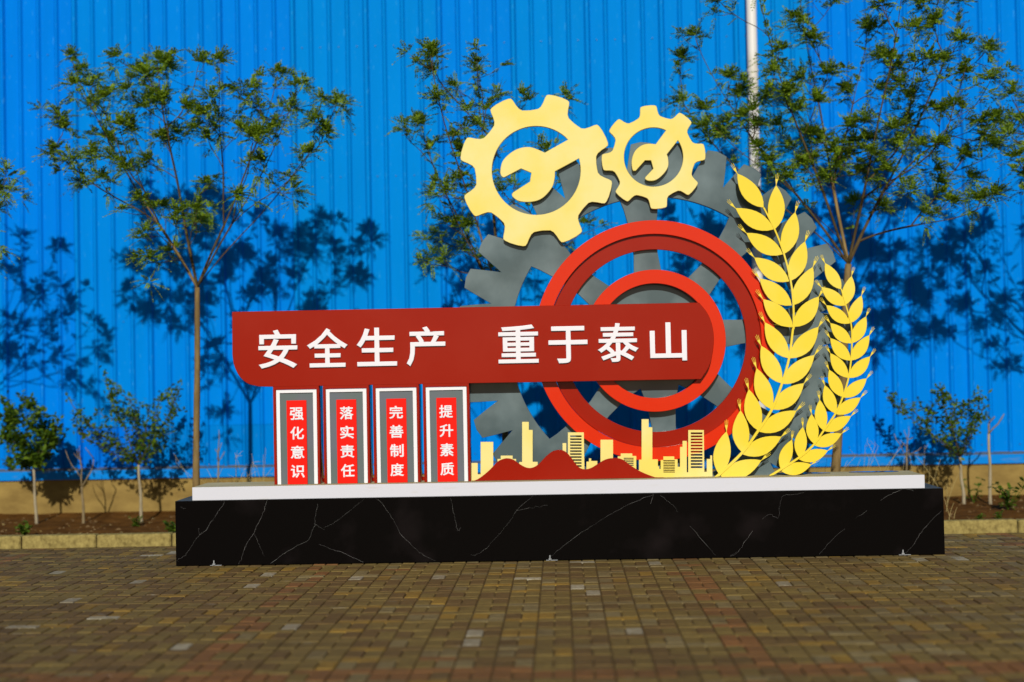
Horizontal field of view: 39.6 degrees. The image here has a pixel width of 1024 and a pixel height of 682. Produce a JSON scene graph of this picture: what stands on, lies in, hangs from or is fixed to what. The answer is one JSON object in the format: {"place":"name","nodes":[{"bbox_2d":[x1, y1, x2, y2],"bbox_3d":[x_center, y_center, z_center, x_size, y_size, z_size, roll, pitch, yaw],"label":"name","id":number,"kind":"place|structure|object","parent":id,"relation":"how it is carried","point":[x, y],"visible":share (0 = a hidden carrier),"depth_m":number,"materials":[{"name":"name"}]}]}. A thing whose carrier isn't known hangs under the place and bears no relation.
{"place":"outdoors","nodes":[
{"label":"outdoors","id":0,"kind":"place"},
{"bbox_2d":[2,497,1016,533],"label":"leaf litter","id":1,"kind":"object","parent":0,"point":[162,513],"visible":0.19,"depth_m":13.98,"materials":[{"name":"brown plant"}]},
{"bbox_2d":[0,496,1022,534],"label":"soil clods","id":2,"kind":"object","parent":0,"point":[90,521],"visible":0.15,"depth_m":14.02,"materials":[{"name":"brown soil"}]},
{"bbox_2d":[0,533,1023,681],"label":"pavement","id":3,"kind":"structure","parent":0,"point":[954,612],"depth_m":8.47,"materials":[{"name":"brick pavers"}]},
{"bbox_2d":[175,471,944,565],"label":"plinth","id":4,"kind":"structure","parent":3,"relation":"on","point":[853,513],"depth_m":11.07,"materials":[{"name":"black stone"}]},
{"bbox_2d":[232,95,875,484],"bbox_3d":[0.317,-0.187,11.336,5.093,3.573,0.233,-1,-1,2],"label":"sculpture","id":5,"kind":"object","parent":4,"relation":"on","point":[652,331],"visible":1,"depth_m":11.29,"materials":[{"name":"red paint"}]},
{"bbox_2d":[0,495,1023,534],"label":"soil","id":6,"kind":"structure","parent":0,"point":[54,523],"depth_m":14.19,"materials":[{"name":"brown soil"}]},
{"bbox_2d":[0,157,37,279],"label":"tree","id":7,"kind":"object","parent":6,"relation":"on","point":[8,195],"visible":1,"depth_m":12.69,"materials":[{"name":"green plant"}]},
{"bbox_2d":[14,520,32,535],"bbox_3d":[-4.532,1.756,13.168,0.165,0.170,0.235,-1,-1,2],"label":"weed","id":8,"kind":"object","parent":6,"relation":"on","point":[23,531],"visible":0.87,"depth_m":13.16,"materials":[{"name":"green plant"}]},
{"bbox_2d":[0,390,69,523],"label":"sapling","id":9,"kind":"object","parent":6,"relation":"on","point":[36,455],"visible":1,"depth_m":14.38,"materials":[{"name":"green plant"}]},
{"bbox_2d":[65,445,93,522],"bbox_3d":[-4.379,1.464,14.438,0.261,0.804,0.154,-1,-1,2],"label":"bare sapling","id":10,"kind":"object","parent":6,"relation":"on","point":[83,507],"visible":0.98,"depth_m":14.42,"materials":[{"name":"grey plant"}]},
{"bbox_2d":[65,365,187,522],"bbox_3d":[-3.918,1.047,14.427,1.420,1.618,0.711,-1,-1,2],"label":"sapling","id":11,"kind":"object","parent":6,"relation":"on","point":[135,414],"visible":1,"depth_m":14.43,"materials":[{"name":"green plant"}]},
{"bbox_2d":[127,515,142,525],"bbox_3d":[-3.744,1.788,14.087,0.170,0.126,0.158,-1,-1,2],"label":"weed","id":12,"kind":"object","parent":6,"relation":"on","point":[134,522],"visible":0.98,"depth_m":14.09,"materials":[{"name":"green plant"}]},
{"bbox_2d":[162,520,175,531],"bbox_3d":[-3.157,1.736,13.175,0.160,0.169,0.192,-1,-1,2],"label":"weed","id":13,"kind":"object","parent":6,"relation":"on","point":[170,528],"visible":0.81,"depth_m":13.15,"materials":[{"name":"green plant"}]},
{"bbox_2d":[27,42,362,486],"bbox_3d":[-2.876,-0.507,12.968,3.050,4.579,1.701,-1,-1,2],"label":"tree","id":14,"kind":"object","parent":6,"relation":"on","point":[166,61],"visible":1,"depth_m":13.00,"materials":[{"name":"green plant"}]},
{"bbox_2d":[215,435,224,482],"bbox_3d":[-2.961,1.368,14.389,0.102,0.943,0.069,-1,-1,6],"label":"bare sapling","id":15,"kind":"object","parent":6,"relation":"on","point":[218,458],"visible":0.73,"depth_m":14.38,"materials":[{"name":"brown wood"}]},
{"bbox_2d":[388,37,616,441],"bbox_3d":[-0.085,-0.497,13.000,2.160,4.450,1.741,-1,-1,2],"label":"tree","id":16,"kind":"object","parent":6,"relation":"on","point":[417,117],"visible":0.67,"depth_m":12.88,"materials":[{"name":"green plant"}]},
{"bbox_2d":[660,0,1023,471],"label":"tree","id":17,"kind":"object","parent":6,"relation":"on","point":[840,158],"visible":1,"depth_m":12.82,"materials":[{"name":"green plant"}]},
{"bbox_2d":[894,431,921,470],"bbox_3d":[3.931,1.248,14.151,0.275,0.808,0.146,-1,-1,2],"label":"bare sapling","id":18,"kind":"object","parent":6,"relation":"on","point":[906,445],"visible":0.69,"depth_m":14.14,"materials":[{"name":"grey wood"}]},
{"bbox_2d":[884,382,991,503],"bbox_3d":[4.282,1.023,14.147,1.069,1.232,0.597,-1,-1,2],"label":"sapling","id":19,"kind":"object","parent":6,"relation":"on","point":[971,430],"visible":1,"depth_m":14.11,"materials":[{"name":"green plant"}]},
{"bbox_2d":[960,477,984,502],"bbox_3d":[4.627,1.498,14.276,0.237,0.253,0.224,-2,-2,33],"label":"weed","id":20,"kind":"object","parent":6,"relation":"on","point":[978,484],"visible":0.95,"depth_m":14.21,"materials":[{"name":"green plant"}]},
{"bbox_2d":[975,513,986,518],"bbox_3d":[4.207,1.582,12.783,0.108,0.070,0.097,-1,-1,2],"label":"weed","id":21,"kind":"object","parent":6,"relation":"on","point":[979,516],"visible":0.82,"depth_m":12.77,"materials":[{"name":"green plant"}]},
{"bbox_2d":[987,414,1003,503],"bbox_3d":[4.806,1.177,14.118,0.179,0.910,0.050,-1,-1,7],"label":"bare sapling","id":22,"kind":"object","parent":6,"relation":"on","point":[990,473],"visible":0.97,"depth_m":14.11,"materials":[{"name":"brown plant"}]},
{"bbox_2d":[993,510,1002,518],"bbox_3d":[4.405,1.571,12.876,0.097,0.094,0.126,-1,-1,2],"label":"weed","id":23,"kind":"object","parent":6,"relation":"on","point":[998,516],"visible":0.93,"depth_m":12.87,"materials":[{"name":"green plant"}]},
{"bbox_2d":[984,79,1023,189],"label":"tree","id":24,"kind":"object","parent":6,"relation":"on","point":[1008,126],"visible":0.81,"depth_m":12.81,"materials":[{"name":"green plant"}]},
{"bbox_2d":[988,477,1023,509],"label":"weed","id":25,"kind":"object","parent":6,"relation":"on","point":[1006,496],"visible":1,"depth_m":13.51,"materials":[{"name":"green plant"}]},
{"bbox_2d":[175,438,961,518],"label":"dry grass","id":26,"kind":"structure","parent":0,"point":[252,464],"depth_m":13.52,"materials":[{"name":"brown plant"}]},
{"label":"ground","id":27,"kind":"structure","parent":0,"visible":0},
{"bbox_2d":[0,0,1023,513],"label":"warehouse","id":28,"kind":"structure","parent":27,"relation":"on","point":[76,310],"depth_m":15.18,"materials":[{"name":"metal"}]},
{"bbox_2d":[0,519,1023,548],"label":"kerb","id":29,"kind":"structure","parent":27,"relation":"on","point":[159,539],"depth_m":12.62,"materials":[{"name":"concrete"}]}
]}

